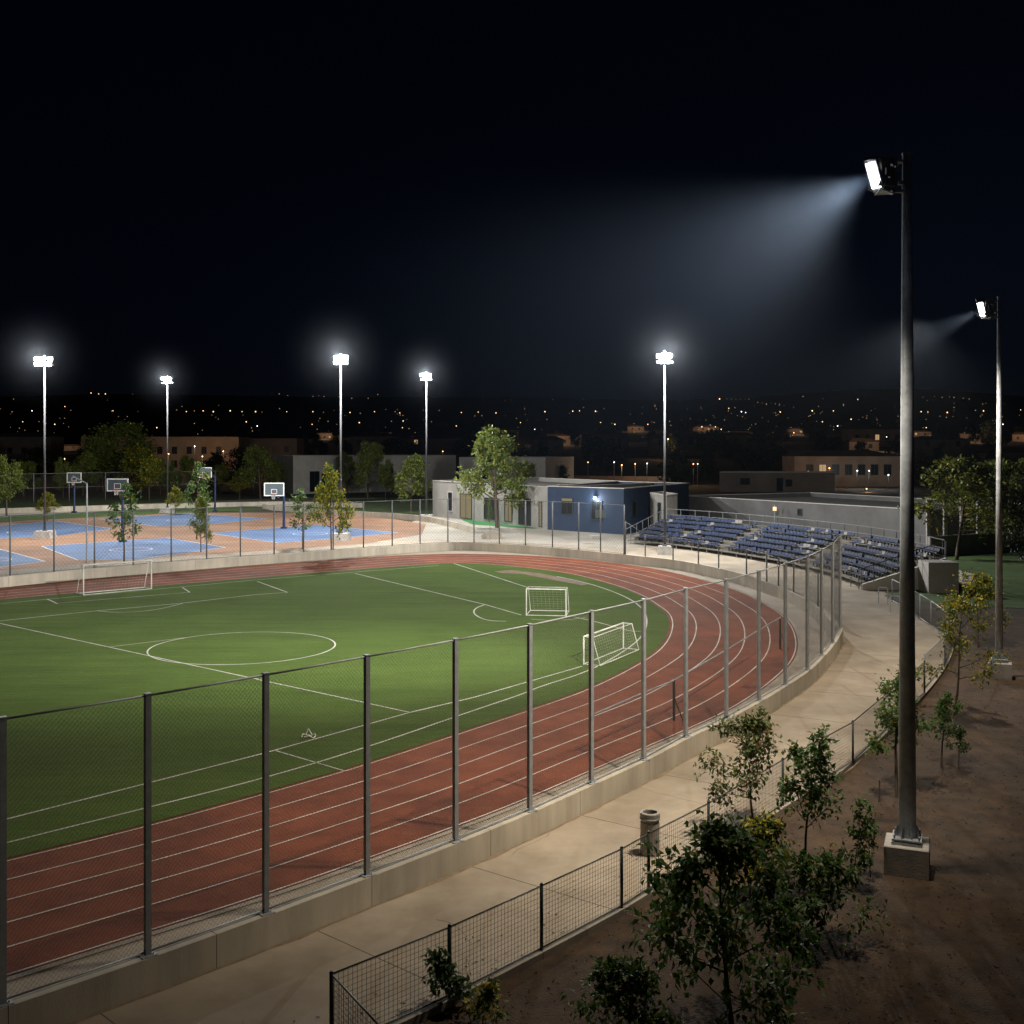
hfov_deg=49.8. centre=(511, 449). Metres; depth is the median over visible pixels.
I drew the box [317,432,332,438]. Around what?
town house
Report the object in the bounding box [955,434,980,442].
town house
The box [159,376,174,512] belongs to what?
floodlight pole
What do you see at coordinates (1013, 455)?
town house
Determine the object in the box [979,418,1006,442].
dark tree
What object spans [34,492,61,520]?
tree
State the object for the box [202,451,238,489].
dark tree
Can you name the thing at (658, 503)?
door
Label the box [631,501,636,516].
window
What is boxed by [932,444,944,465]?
dark tree
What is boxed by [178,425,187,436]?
dark tree
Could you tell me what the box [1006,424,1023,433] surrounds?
dark tree
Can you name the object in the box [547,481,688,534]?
blue building
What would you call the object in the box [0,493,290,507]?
lawn
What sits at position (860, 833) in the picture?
sapling
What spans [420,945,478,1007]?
shrub
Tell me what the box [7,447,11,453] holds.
window
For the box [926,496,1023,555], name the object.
screen wall
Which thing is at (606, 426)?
dark tree
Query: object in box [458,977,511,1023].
seedling
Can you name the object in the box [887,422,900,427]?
dark tree
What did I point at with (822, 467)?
window
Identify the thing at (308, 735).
wire frame
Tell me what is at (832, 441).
dark tree
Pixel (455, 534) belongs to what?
plaza
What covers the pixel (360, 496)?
building lawn
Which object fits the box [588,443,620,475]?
dark tree
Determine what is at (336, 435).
dark tree
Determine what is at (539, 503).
door
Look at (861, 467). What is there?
window
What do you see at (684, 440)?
town house
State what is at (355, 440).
town house
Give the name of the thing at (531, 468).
tree
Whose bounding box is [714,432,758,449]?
town house
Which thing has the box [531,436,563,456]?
town house
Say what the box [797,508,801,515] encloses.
window
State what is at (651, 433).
dark tree
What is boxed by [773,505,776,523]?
lamp post
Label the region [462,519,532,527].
turf patch
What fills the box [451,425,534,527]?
tree
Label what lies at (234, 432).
dark tree
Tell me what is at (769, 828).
shrub
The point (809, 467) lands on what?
window
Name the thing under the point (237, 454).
dark tree
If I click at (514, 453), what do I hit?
dark tree
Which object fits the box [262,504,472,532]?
planter wall
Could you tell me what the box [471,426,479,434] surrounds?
dark tree
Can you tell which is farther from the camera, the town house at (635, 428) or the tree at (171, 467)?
the town house at (635, 428)
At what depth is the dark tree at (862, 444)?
392.76 m
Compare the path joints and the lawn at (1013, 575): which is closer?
the path joints
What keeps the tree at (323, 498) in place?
on the pavement
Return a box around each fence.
[0,498,624,575]
[0,536,841,1007]
[6,470,287,502]
[329,660,924,1023]
[332,974,378,1023]
[625,521,818,604]
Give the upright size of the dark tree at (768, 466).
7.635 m
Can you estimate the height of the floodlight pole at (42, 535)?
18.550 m
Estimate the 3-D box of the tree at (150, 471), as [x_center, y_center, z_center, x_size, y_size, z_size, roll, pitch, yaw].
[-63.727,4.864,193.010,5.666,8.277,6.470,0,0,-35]
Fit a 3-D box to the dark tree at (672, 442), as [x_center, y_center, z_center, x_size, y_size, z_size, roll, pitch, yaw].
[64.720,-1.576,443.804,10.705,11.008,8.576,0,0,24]
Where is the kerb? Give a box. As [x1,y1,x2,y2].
[389,625,952,1023]
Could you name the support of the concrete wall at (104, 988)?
on the pavement
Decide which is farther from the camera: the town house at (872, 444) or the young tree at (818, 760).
the town house at (872, 444)
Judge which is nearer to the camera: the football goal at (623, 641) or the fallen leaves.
the fallen leaves
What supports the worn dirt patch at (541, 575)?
on the grass field
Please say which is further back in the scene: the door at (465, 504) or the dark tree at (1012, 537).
the door at (465, 504)
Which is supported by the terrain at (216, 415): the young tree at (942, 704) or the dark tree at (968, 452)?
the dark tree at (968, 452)
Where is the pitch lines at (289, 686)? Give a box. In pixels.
[0,563,646,842]
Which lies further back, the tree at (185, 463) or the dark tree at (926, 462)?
the dark tree at (926, 462)
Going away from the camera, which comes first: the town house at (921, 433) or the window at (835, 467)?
the window at (835, 467)
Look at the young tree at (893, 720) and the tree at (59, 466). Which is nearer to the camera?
the young tree at (893, 720)
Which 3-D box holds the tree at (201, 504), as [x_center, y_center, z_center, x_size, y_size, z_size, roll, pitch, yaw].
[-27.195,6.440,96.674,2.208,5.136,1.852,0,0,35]
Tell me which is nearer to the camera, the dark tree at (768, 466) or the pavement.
the pavement
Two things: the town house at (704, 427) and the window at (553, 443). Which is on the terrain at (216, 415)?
the town house at (704, 427)
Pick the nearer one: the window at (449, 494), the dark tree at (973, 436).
the window at (449, 494)
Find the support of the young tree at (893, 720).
on the mulch bed
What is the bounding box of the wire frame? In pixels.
[301,728,315,737]
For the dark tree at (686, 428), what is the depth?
621.90 m
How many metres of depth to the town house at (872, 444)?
545.38 m
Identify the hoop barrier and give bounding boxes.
[878,587,887,603]
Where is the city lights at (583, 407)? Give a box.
[12,394,1002,435]
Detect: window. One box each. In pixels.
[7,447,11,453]
[21,447,25,453]
[157,447,161,453]
[172,447,176,453]
[187,447,191,453]
[201,447,206,453]
[272,446,276,451]
[284,446,288,451]
[310,471,319,491]
[447,492,452,511]
[480,469,487,478]
[484,497,499,520]
[551,441,556,445]
[561,497,572,514]
[591,500,601,519]
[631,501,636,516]
[658,438,662,444]
[678,438,682,444]
[688,438,692,444]
[740,478,749,484]
[786,479,791,486]
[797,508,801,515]
[806,464,813,470]
[819,464,825,470]
[832,464,838,474]
[845,464,851,474]
[858,464,864,474]
[871,464,877,474]
[884,464,890,474]
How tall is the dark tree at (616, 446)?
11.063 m
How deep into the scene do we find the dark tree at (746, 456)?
332.12 m
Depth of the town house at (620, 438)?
600.00 m
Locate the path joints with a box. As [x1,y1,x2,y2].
[100,653,957,1023]
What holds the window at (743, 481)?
in the house at (776, 481)
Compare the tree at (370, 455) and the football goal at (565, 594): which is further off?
the tree at (370, 455)
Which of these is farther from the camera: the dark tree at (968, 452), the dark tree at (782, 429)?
the dark tree at (782, 429)
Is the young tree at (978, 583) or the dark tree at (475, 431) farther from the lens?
the dark tree at (475, 431)
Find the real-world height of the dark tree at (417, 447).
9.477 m
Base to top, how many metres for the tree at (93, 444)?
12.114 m
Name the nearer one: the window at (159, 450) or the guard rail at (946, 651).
the guard rail at (946, 651)
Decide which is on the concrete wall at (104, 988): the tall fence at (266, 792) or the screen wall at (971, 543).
the tall fence at (266, 792)
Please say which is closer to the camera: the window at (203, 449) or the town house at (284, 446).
the window at (203, 449)
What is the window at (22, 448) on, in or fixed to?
in the town house at (16, 445)
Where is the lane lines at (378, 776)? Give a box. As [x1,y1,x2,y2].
[0,554,795,974]
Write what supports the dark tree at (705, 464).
on the terrain at (216, 415)
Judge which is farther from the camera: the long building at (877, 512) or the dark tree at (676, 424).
the dark tree at (676, 424)
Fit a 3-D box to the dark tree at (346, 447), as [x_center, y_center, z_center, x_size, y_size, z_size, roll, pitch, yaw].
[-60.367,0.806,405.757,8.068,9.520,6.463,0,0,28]
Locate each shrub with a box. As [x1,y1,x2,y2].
[560,944,685,1023]
[715,806,791,897]
[767,840,892,948]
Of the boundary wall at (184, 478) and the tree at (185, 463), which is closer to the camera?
the tree at (185, 463)
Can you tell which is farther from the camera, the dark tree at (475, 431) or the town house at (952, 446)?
the dark tree at (475, 431)
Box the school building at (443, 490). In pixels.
[432,477,652,528]
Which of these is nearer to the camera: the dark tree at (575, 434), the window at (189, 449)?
the window at (189, 449)
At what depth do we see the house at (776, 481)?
235.00 m
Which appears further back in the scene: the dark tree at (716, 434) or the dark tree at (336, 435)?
the dark tree at (336, 435)
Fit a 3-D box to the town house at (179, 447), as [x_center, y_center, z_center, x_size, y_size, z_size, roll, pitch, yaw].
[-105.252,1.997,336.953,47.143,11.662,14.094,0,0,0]
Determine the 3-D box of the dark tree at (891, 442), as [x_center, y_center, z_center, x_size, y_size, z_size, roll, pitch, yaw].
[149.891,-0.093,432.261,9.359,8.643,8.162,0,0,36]
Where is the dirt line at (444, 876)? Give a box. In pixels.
[68,642,845,1023]
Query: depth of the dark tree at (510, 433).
668.93 m
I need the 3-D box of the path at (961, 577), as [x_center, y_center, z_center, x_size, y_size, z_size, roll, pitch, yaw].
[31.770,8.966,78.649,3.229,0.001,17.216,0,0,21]
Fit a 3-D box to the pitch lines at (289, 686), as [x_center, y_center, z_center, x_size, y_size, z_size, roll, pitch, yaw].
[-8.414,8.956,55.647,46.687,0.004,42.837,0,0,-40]
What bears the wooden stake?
on the mulch bed
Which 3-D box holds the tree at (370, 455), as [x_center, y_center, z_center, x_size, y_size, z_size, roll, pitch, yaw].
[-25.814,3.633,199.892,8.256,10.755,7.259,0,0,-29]
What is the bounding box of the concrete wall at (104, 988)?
[0,542,842,1023]
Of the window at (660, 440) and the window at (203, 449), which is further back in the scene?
the window at (660, 440)
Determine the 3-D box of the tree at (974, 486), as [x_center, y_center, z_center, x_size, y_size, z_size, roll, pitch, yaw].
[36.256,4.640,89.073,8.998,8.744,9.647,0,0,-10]
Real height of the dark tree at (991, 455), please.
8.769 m
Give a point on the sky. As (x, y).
(486, 198)
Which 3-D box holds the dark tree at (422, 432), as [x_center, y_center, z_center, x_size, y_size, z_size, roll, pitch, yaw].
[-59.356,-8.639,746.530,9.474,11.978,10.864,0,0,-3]
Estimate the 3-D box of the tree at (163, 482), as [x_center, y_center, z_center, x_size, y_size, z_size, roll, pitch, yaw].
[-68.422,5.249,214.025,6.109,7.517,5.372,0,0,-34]
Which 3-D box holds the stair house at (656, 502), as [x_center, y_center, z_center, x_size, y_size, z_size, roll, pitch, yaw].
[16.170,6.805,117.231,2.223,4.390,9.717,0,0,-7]
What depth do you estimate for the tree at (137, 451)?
217.49 m
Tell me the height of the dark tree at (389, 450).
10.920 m
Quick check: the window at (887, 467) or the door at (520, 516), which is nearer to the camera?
the door at (520, 516)
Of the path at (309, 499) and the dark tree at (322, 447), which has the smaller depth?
the path at (309, 499)
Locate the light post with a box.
[73,476,87,561]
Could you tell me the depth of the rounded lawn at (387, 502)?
177.04 m
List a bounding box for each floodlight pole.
[32,356,56,538]
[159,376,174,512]
[332,354,350,540]
[420,372,432,516]
[656,351,672,554]
[863,151,929,880]
[976,296,1011,679]
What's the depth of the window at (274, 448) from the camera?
344.97 m
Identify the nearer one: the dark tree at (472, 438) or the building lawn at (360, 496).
the building lawn at (360, 496)
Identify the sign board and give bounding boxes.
[595,510,605,517]
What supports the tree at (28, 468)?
on the terrain at (216, 415)
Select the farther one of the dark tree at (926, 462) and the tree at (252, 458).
the dark tree at (926, 462)
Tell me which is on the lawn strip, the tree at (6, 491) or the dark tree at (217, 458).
the tree at (6, 491)
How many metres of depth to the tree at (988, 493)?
97.67 m
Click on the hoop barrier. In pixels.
(887, 593)
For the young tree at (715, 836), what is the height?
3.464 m
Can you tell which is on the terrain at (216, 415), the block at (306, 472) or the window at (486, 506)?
the block at (306, 472)
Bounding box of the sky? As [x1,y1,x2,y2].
[0,0,1023,399]
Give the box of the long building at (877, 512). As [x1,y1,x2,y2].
[689,492,1022,543]
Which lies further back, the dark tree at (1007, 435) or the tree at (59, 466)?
the dark tree at (1007, 435)
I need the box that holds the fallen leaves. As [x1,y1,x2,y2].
[293,688,932,1021]
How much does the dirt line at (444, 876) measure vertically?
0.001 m
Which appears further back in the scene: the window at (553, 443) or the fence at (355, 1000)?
the window at (553, 443)
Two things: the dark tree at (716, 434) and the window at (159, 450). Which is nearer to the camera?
the window at (159, 450)
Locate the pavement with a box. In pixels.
[0,516,954,1023]
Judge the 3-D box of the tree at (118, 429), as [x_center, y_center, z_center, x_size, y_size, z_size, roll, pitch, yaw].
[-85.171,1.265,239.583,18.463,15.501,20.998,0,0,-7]
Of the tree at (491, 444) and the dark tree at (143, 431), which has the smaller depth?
the tree at (491, 444)
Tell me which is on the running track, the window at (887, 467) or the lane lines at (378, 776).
the lane lines at (378, 776)
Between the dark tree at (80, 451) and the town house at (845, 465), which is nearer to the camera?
the dark tree at (80, 451)
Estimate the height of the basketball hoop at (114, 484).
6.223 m
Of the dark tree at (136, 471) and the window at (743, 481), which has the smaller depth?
the window at (743, 481)
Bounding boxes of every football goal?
[76,560,151,594]
[526,586,568,615]
[583,622,638,665]
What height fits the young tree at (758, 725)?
3.080 m
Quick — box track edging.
[7,553,800,980]
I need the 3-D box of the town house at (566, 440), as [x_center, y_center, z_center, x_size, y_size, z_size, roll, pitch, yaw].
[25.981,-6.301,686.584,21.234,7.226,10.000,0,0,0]
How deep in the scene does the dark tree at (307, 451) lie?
411.83 m
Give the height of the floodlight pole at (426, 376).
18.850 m
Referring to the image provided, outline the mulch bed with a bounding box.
[417,609,1023,1023]
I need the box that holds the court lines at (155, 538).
[0,513,396,566]
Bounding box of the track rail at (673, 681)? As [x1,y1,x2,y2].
[594,617,787,719]
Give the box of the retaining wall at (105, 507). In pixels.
[0,501,362,513]
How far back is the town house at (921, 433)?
1064.47 m
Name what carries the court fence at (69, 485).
on the lawn at (31, 503)
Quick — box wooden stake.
[878,780,880,801]
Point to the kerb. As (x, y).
(425, 1013)
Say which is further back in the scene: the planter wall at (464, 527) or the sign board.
the planter wall at (464, 527)
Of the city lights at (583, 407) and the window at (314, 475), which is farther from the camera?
the city lights at (583, 407)
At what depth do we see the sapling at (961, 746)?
31.50 m
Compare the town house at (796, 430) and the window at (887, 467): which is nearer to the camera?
the window at (887, 467)
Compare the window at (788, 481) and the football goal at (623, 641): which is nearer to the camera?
the football goal at (623, 641)
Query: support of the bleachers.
on the pavement
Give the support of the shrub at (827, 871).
on the mulch bed
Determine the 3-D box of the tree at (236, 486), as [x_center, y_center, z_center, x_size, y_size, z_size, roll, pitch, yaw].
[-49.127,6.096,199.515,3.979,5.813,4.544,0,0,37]
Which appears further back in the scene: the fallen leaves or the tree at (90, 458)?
the tree at (90, 458)
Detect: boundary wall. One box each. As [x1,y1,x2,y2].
[150,472,218,480]
[574,476,670,481]
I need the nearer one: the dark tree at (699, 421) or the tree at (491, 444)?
the tree at (491, 444)
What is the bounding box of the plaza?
[390,518,655,547]
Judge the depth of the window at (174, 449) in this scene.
329.98 m
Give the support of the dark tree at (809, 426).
on the terrain at (216, 415)
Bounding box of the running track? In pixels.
[0,554,797,976]
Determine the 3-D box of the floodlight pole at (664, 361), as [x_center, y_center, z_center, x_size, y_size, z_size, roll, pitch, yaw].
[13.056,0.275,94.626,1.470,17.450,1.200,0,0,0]
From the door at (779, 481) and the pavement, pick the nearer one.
the pavement
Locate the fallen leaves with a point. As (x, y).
(556, 914)
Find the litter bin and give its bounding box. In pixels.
[639,809,659,856]
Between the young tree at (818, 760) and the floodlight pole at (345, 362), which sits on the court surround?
the floodlight pole at (345, 362)
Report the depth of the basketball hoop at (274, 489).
124.21 m
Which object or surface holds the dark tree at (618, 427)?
on the terrain at (216, 415)
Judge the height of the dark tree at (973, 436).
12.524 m
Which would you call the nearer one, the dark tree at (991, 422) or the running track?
the running track
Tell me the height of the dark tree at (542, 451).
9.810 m
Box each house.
[0,433,63,466]
[64,444,80,449]
[81,437,249,473]
[250,438,303,472]
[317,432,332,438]
[348,433,399,454]
[403,435,471,455]
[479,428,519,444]
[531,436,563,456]
[546,434,569,444]
[580,432,627,447]
[627,425,643,430]
[648,433,709,455]
[650,491,677,526]
[691,425,718,430]
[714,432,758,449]
[719,471,834,491]
[782,450,899,486]
[786,428,803,433]
[840,427,900,446]
[844,438,879,450]
[914,430,930,435]
[914,436,969,461]
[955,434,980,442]
[963,448,1023,470]
[1007,432,1023,440]
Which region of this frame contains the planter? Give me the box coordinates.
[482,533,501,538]
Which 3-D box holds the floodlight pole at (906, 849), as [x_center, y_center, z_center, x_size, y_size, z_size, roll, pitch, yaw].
[8.207,1.325,23.546,1.304,15.350,1.199,0,0,22]
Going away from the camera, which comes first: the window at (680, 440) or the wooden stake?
the wooden stake
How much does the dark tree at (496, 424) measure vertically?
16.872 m
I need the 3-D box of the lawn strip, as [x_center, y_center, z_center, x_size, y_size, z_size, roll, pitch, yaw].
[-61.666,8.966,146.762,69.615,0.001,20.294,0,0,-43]
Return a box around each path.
[0,494,432,515]
[959,570,979,585]
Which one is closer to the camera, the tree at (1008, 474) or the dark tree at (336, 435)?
the tree at (1008, 474)
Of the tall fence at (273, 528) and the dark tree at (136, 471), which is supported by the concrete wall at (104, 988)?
the tall fence at (273, 528)
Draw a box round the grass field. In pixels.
[0,563,668,857]
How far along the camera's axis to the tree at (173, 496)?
152.76 m
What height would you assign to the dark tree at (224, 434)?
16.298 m
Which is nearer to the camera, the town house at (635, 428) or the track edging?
the track edging
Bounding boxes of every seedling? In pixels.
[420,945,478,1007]
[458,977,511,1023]
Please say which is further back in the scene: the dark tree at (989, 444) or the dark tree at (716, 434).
the dark tree at (716, 434)
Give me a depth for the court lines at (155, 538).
107.58 m
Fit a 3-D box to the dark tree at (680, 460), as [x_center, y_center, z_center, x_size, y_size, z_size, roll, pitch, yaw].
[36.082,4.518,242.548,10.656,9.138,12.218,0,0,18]
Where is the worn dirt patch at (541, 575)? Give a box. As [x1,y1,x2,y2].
[495,570,587,584]
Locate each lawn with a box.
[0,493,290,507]
[282,498,432,513]
[292,493,414,497]
[884,550,1023,608]
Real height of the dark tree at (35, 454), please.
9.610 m
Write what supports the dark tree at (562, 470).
on the terrain at (216, 415)
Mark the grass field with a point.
(351, 614)
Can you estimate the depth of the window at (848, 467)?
261.99 m
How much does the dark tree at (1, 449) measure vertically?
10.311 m
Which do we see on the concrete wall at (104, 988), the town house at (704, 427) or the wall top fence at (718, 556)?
the wall top fence at (718, 556)
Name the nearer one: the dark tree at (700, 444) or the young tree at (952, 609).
the young tree at (952, 609)
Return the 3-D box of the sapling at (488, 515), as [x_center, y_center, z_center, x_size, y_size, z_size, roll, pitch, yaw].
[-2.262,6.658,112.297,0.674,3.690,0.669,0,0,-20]
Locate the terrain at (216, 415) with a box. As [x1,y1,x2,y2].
[0,389,1023,773]
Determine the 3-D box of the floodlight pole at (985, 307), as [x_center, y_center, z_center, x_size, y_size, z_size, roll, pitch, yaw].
[19.007,1.475,43.570,1.304,15.050,1.199,0,0,22]
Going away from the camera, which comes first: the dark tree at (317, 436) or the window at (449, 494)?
the window at (449, 494)
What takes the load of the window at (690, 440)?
in the town house at (684, 440)
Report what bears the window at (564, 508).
in the blue building at (635, 501)
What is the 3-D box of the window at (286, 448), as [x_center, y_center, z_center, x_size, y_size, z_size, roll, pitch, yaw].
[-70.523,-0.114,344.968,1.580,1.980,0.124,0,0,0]
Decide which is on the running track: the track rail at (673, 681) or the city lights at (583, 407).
the track rail at (673, 681)
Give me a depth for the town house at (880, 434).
620.00 m
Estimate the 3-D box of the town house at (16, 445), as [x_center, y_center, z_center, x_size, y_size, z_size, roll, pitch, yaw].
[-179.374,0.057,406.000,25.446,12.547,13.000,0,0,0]
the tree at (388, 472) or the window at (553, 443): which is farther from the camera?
the window at (553, 443)
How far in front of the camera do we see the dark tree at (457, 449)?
410.04 m
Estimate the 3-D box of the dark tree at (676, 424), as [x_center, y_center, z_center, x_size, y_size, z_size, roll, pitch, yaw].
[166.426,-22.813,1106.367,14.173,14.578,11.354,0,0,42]
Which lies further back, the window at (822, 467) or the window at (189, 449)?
the window at (189, 449)
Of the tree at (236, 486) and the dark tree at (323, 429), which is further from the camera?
the dark tree at (323, 429)
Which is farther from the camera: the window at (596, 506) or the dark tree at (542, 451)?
the dark tree at (542, 451)
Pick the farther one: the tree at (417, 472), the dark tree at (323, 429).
the dark tree at (323, 429)
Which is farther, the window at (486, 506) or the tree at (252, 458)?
the tree at (252, 458)
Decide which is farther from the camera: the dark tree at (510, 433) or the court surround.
the dark tree at (510, 433)
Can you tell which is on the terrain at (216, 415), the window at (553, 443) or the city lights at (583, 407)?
the city lights at (583, 407)
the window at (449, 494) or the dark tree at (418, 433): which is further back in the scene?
the dark tree at (418, 433)
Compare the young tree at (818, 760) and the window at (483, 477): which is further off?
the window at (483, 477)
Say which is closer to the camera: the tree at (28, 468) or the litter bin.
the litter bin
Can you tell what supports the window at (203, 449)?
in the town house at (179, 447)
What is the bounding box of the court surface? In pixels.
[0,513,395,566]
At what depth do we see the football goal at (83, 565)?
69.60 m
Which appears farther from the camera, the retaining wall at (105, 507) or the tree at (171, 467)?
the tree at (171, 467)
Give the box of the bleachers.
[626,509,958,592]
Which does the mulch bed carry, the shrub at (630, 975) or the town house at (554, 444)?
the shrub at (630, 975)
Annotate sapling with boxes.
[487,497,493,521]
[835,792,875,886]
[856,799,881,876]
[941,725,972,764]
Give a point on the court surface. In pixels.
(100, 551)
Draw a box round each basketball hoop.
[67,472,80,512]
[107,478,127,541]
[197,467,217,511]
[264,483,286,528]
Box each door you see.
[460,493,471,518]
[504,499,511,521]
[518,498,530,525]
[538,502,541,526]
[657,502,660,522]
[776,478,782,490]
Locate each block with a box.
[272,455,455,493]
[459,456,573,478]
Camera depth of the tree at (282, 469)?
221.52 m
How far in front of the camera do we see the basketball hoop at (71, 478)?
155.96 m
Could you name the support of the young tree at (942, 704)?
on the mulch bed
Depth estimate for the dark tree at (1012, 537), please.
58.40 m
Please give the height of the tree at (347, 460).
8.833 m
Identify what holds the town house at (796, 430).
on the terrain at (216, 415)
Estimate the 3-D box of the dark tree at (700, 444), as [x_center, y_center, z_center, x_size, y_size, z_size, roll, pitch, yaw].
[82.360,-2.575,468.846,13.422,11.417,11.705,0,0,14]
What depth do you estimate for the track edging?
24.77 m
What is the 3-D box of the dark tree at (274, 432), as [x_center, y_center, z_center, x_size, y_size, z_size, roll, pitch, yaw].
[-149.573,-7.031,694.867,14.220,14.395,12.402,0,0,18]
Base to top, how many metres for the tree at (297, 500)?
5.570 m
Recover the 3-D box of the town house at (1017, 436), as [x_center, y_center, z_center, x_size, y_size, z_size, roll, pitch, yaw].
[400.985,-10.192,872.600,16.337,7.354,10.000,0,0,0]
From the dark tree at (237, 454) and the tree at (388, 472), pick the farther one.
the dark tree at (237, 454)
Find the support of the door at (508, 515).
in the school building at (443, 490)
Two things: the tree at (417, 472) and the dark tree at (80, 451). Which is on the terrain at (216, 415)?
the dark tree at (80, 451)
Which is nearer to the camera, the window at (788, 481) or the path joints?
the path joints
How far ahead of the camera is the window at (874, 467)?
261.99 m
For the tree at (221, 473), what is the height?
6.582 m
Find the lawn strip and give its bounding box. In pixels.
[0,506,268,521]
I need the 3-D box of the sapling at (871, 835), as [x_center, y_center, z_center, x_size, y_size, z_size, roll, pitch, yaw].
[7.517,8.206,23.301,0.618,1.590,0.625,0,0,-25]
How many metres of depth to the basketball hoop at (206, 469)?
158.90 m
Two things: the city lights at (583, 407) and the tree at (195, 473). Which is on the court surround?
the tree at (195, 473)
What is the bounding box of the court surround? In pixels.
[0,513,425,570]
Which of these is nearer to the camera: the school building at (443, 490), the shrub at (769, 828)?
the shrub at (769, 828)
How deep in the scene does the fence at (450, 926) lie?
19.98 m
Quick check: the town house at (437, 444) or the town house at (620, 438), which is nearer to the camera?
the town house at (437, 444)
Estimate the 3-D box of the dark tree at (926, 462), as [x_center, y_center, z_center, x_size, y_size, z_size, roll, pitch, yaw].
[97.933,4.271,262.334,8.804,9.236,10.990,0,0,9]
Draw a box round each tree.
[0,446,12,463]
[0,454,31,515]
[8,460,43,496]
[21,447,56,481]
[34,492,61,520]
[52,458,71,497]
[69,447,104,489]
[69,451,102,495]
[71,436,121,491]
[78,420,161,476]
[105,482,141,560]
[109,443,150,494]
[122,454,157,487]
[128,454,165,500]
[130,427,152,436]
[148,458,169,495]
[165,485,186,513]
[166,461,180,487]
[172,454,200,487]
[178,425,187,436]
[179,461,212,539]
[187,496,213,551]
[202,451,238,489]
[209,462,230,489]
[217,430,231,436]
[224,445,259,488]
[226,467,251,498]
[227,428,240,436]
[233,444,284,498]
[264,428,285,437]
[268,459,287,482]
[289,488,315,548]
[293,433,319,454]
[310,462,357,548]
[312,431,320,449]
[317,440,329,454]
[320,426,327,431]
[329,430,344,447]
[334,451,356,494]
[339,439,355,454]
[351,441,393,498]
[376,458,396,499]
[381,437,414,454]
[389,453,432,511]
[406,440,425,454]
[414,427,427,435]
[420,429,429,434]
[449,440,467,459]
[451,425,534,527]
[455,433,477,455]
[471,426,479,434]
[479,420,500,427]
[506,430,519,444]
[510,445,530,456]
[516,460,536,477]
[536,441,549,456]
[559,461,570,478]
[568,426,580,447]
[586,438,629,473]
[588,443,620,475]
[592,421,616,431]
[615,424,622,432]
[623,809,829,1023]
[645,428,656,442]
[650,450,697,482]
[660,432,684,457]
[671,420,680,432]
[674,422,696,432]
[692,430,719,452]
[693,705,792,818]
[696,417,703,425]
[698,428,731,458]
[698,450,716,479]
[735,444,761,470]
[758,450,774,470]
[769,723,846,874]
[774,425,792,440]
[795,419,816,435]
[822,435,849,449]
[851,440,869,449]
[864,657,933,796]
[882,438,899,454]
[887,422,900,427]
[897,454,1023,559]
[914,449,940,486]
[917,592,1008,704]
[924,691,965,767]
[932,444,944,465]
[933,567,1013,647]
[942,475,1018,532]
[955,444,981,473]
[964,458,1023,530]
[965,426,984,440]
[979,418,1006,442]
[981,440,995,447]
[981,449,1007,463]
[1002,431,1012,445]
[1002,471,1023,561]
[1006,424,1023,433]
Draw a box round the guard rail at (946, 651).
[892,578,953,689]
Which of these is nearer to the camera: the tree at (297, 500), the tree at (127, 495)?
the tree at (127, 495)

